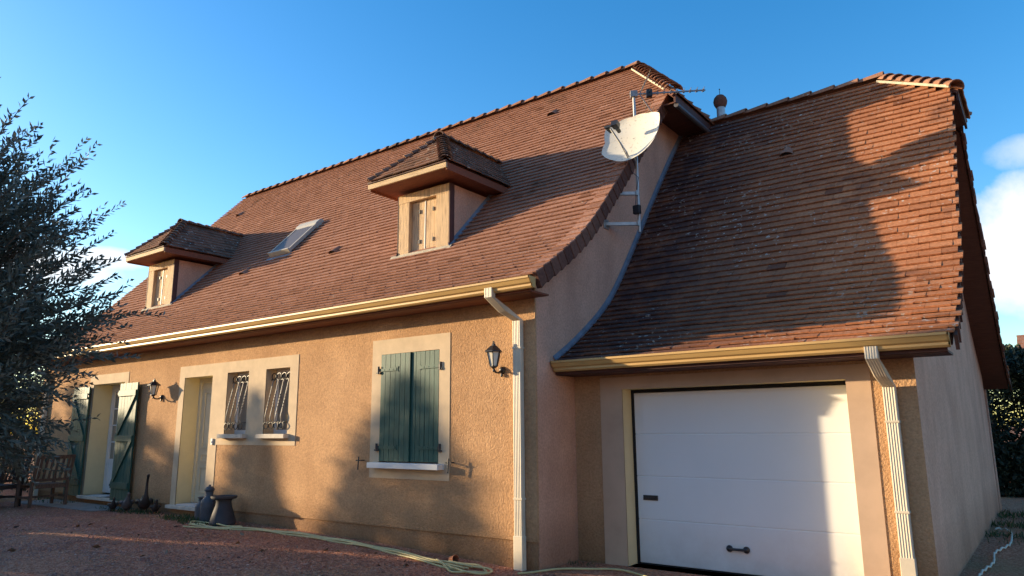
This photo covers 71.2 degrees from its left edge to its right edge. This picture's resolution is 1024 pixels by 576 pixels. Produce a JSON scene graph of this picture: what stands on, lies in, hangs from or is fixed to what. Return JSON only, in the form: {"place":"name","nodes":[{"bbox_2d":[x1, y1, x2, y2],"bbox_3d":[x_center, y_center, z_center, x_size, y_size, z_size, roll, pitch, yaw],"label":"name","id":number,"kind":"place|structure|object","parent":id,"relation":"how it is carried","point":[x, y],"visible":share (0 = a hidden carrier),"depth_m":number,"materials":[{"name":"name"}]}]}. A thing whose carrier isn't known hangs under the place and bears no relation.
{"place":"outdoors","nodes":[
{"label":"outdoors","id":0,"kind":"place"},
{"bbox_2d":[11,499,132,511],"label":"paving","id":1,"kind":"structure","parent":0,"point":[91,507],"depth_m":13.49,"materials":[{"name":"grey concrete"}]},
{"bbox_2d":[0,427,1023,575],"bbox_3d":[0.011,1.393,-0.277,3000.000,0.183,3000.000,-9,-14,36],"label":"ground","id":2,"kind":"structure","parent":0,"point":[1009,561],"depth_m":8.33,"materials":[{"name":"brown gravel"}]},
{"bbox_2d":[0,455,31,505],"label":"garden chair","id":3,"kind":"object","parent":2,"relation":"on","point":[6,486],"visible":0.56,"depth_m":13.40,"materials":[{"name":"brown wood"}]},
{"bbox_2d":[0,375,43,491],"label":"hedge","id":4,"kind":"object","parent":2,"relation":"on","point":[30,427],"visible":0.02,"depth_m":17.78,"materials":[{"name":"green plant"}]},
{"bbox_2d":[14,454,75,508],"bbox_3d":[-8.881,3.662,13.613,0.689,0.950,0.700,-7,-13,30],"label":"garden chair","id":5,"kind":"object","parent":2,"relation":"on","point":[53,484],"visible":0.88,"depth_m":13.51,"materials":[{"name":"brown wood"}]},
{"bbox_2d":[0,77,172,492],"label":"olive tree","id":6,"kind":"object","parent":2,"relation":"on","point":[23,357],"visible":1,"depth_m":4.95,"materials":[{"name":"green plant"}]},
{"bbox_2d":[107,497,118,511],"bbox_3d":[-7.019,3.795,12.569,0.174,0.255,0.294,1,-11,-6],"label":"bird ornament","id":7,"kind":"object","parent":2,"relation":"on","point":[113,504],"visible":1,"depth_m":12.49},
{"bbox_2d":[119,492,134,511],"bbox_3d":[-6.686,3.723,12.458,0.423,0.349,0.238,-9,-14,36],"label":"bird ornament","id":8,"kind":"object","parent":2,"relation":"on","point":[127,503],"visible":0.95,"depth_m":12.34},
{"bbox_2d":[135,474,152,512],"bbox_3d":[-6.315,3.545,12.389,0.561,0.664,0.276,-9,-14,36],"label":"bird ornament","id":9,"kind":"object","parent":2,"relation":"on","point":[145,501],"visible":0.98,"depth_m":12.27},
{"bbox_2d":[149,500,160,513],"bbox_3d":[-6.061,3.704,12.140,0.168,0.246,0.285,1,-11,-6],"label":"bird ornament","id":10,"kind":"object","parent":2,"relation":"on","point":[155,507],"visible":0.99,"depth_m":12.07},
{"bbox_2d":[2,528,319,566],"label":"lawn wisps","id":11,"kind":"object","parent":2,"relation":"on","point":[167,544],"visible":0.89,"depth_m":8.80,"materials":[{"name":"green plant"}]},
{"bbox_2d":[194,496,204,519],"bbox_3d":[-4.839,3.443,11.172,0.223,0.361,0.211,-9,-14,36],"label":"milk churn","id":12,"kind":"object","parent":2,"relation":"on","point":[197,509],"visible":0.41,"depth_m":11.09,"materials":[{"name":"grey metal"}]},
{"bbox_2d":[199,485,215,521],"bbox_3d":[-4.671,3.314,11.018,0.232,0.559,0.232,-3,-12,14],"label":"milk churn","id":13,"kind":"object","parent":2,"relation":"on","point":[207,504],"visible":0.77,"depth_m":10.92,"materials":[{"name":"grey metal"}]},
{"bbox_2d":[7,523,408,575],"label":"fallen leaves","id":14,"kind":"object","parent":2,"relation":"on","point":[98,546],"visible":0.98,"depth_m":8.60,"materials":[{"name":"brown plant"}]},
{"bbox_2d":[209,495,237,525],"bbox_3d":[-4.330,3.333,10.730,0.382,0.419,0.382,-9,-14,36],"label":"plant pot","id":15,"kind":"object","parent":2,"relation":"on","point":[223,513],"visible":0.92,"depth_m":10.62,"materials":[{"name":"grey stone"}]},
{"bbox_2d":[183,520,492,574],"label":"garden hose","id":16,"kind":"object","parent":2,"relation":"on","point":[449,565],"visible":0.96,"depth_m":8.74,"materials":[{"name":"rubber"}]},
{"bbox_2d":[448,555,458,561],"bbox_3d":[-0.673,3.098,8.199,0.094,0.094,0.130,7,-14,-34],"label":"flower pot","id":17,"kind":"object","parent":2,"relation":"on","point":[454,558],"visible":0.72,"depth_m":8.19,"materials":[{"name":"ceramic"}]},
{"bbox_2d":[33,60,1011,575],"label":"house","id":18,"kind":"structure","parent":2,"relation":"on","point":[767,340],"depth_m":9.24,"materials":[{"name":"paint"}]},
{"bbox_2d":[85,494,109,496],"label":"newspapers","id":19,"kind":"object","parent":18,"relation":"on","point":[101,495],"visible":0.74,"depth_m":13.74,"materials":[{"name":"white paper"}]},
{"bbox_2d":[102,385,120,492],"bbox_3d":[-7.767,3.011,14.325,1.296,2.148,0.072,-9,-14,36],"label":"french door","id":20,"kind":"structure","parent":18,"relation":"in","point":[115,399],"depth_m":14.58,"materials":[{"name":"white paint"}]},
{"bbox_2d":[148,378,163,400],"bbox_3d":[-6.395,1.827,12.843,0.208,0.412,0.284,-18,-21,57],"label":"wall lantern","id":21,"kind":"object","parent":18,"relation":"attached to","point":[153,385],"depth_m":12.79,"materials":[{"name":"black metal"}]},
{"bbox_2d":[176,502,196,506],"bbox_3d":[-5.293,3.627,11.964,0.660,0.021,0.320,-9,-14,36],"label":"doormat","id":22,"kind":"object","parent":18,"relation":"on","point":[193,504],"visible":0.5,"depth_m":11.94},
{"bbox_2d":[191,378,212,501],"bbox_3d":[-5.191,2.614,12.349,0.878,2.119,0.080,-9,-14,36],"label":"front door","id":23,"kind":"structure","parent":18,"relation":"in","point":[205,388],"depth_m":12.48,"materials":[{"name":"beige paint"}]},
{"bbox_2d":[216,373,248,437],"bbox_3d":[-4.396,1.890,11.573,0.700,1.055,0.330,-9,-14,36],"label":"window","id":24,"kind":"structure","parent":18,"relation":"in","point":[243,378],"depth_m":11.68,"materials":[{"name":"white paint"}]},
{"bbox_2d":[255,369,289,437],"bbox_3d":[-3.546,1.760,10.952,0.700,1.055,0.330,-9,-14,36],"label":"window","id":25,"kind":"structure","parent":18,"relation":"in","point":[281,397],"depth_m":11.06,"materials":[{"name":"white paint"}]},
{"bbox_2d":[385,461,434,462],"bbox_3d":[-1.263,1.548,9.314,1.050,1.410,0.018,-9,-14,36],"label":"window","id":26,"kind":"structure","parent":18,"relation":"in","point":[385,461],"depth_m":9.14,"materials":[{"name":"white paint"}]},
{"bbox_2d":[485,341,505,376],"bbox_3d":[-0.185,0.821,8.317,0.208,0.412,0.284,-18,-21,57],"label":"wall lantern","id":27,"kind":"object","parent":18,"relation":"attached to","point":[493,351],"depth_m":8.26,"materials":[{"name":"black metal"}]},
{"bbox_2d":[602,97,659,232],"bbox_3d":[1.655,-1.814,9.952,0.851,2.070,0.442,-4,-12,16],"label":"satellite dish","id":28,"kind":"object","parent":18,"relation":"attached to","point":[626,139],"visible":0.99,"depth_m":10.02,"materials":[{"name":"metal"}]},
{"bbox_2d":[629,69,704,111],"bbox_3d":[2.230,-2.799,10.267,1.080,0.601,0.340,-1,-11,3],"label":"television aerial","id":29,"kind":"object","parent":28,"relation":"attached to","point":[649,93],"visible":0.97,"depth_m":10.25,"materials":[{"name":"metal"}]},
{"bbox_2d":[631,381,863,575],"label":"garage door","id":30,"kind":"structure","parent":18,"relation":"in","point":[759,481],"depth_m":7.56,"materials":[{"name":"white metal"}]},
{"bbox_2d":[27,497,1023,565],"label":"grass tufts","id":31,"kind":"object","parent":2,"relation":"on","point":[184,516],"visible":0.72,"depth_m":11.00,"materials":[{"name":"green plant"}]},
{"bbox_2d":[517,568,645,575],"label":"garden hose","id":32,"kind":"object","parent":2,"relation":"on","point":[552,569],"visible":1,"depth_m":7.70,"materials":[{"name":"rubber"}]},
{"bbox_2d":[978,527,1012,575],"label":"garden hose","id":33,"kind":"object","parent":2,"relation":"on","point":[994,560],"visible":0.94,"depth_m":8.54,"materials":[{"name":"rubber"}]},
{"bbox_2d":[986,343,1023,497],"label":"hedge","id":34,"kind":"object","parent":2,"relation":"on","point":[1009,455],"visible":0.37,"depth_m":15.82,"materials":[{"name":"green plant"}]},
{"bbox_2d":[0,0,1023,426],"label":"sky","id":35,"kind":"structure","parent":0,"point":[194,108],"materials":[{"name":"blue"}]},
{"bbox_2d":[1016,335,1023,347],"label":"neighbour house","id":36,"kind":"structure","parent":0,"point":[1020,339],"depth_m":25.70,"materials":[{"name":"paint"}]}
]}

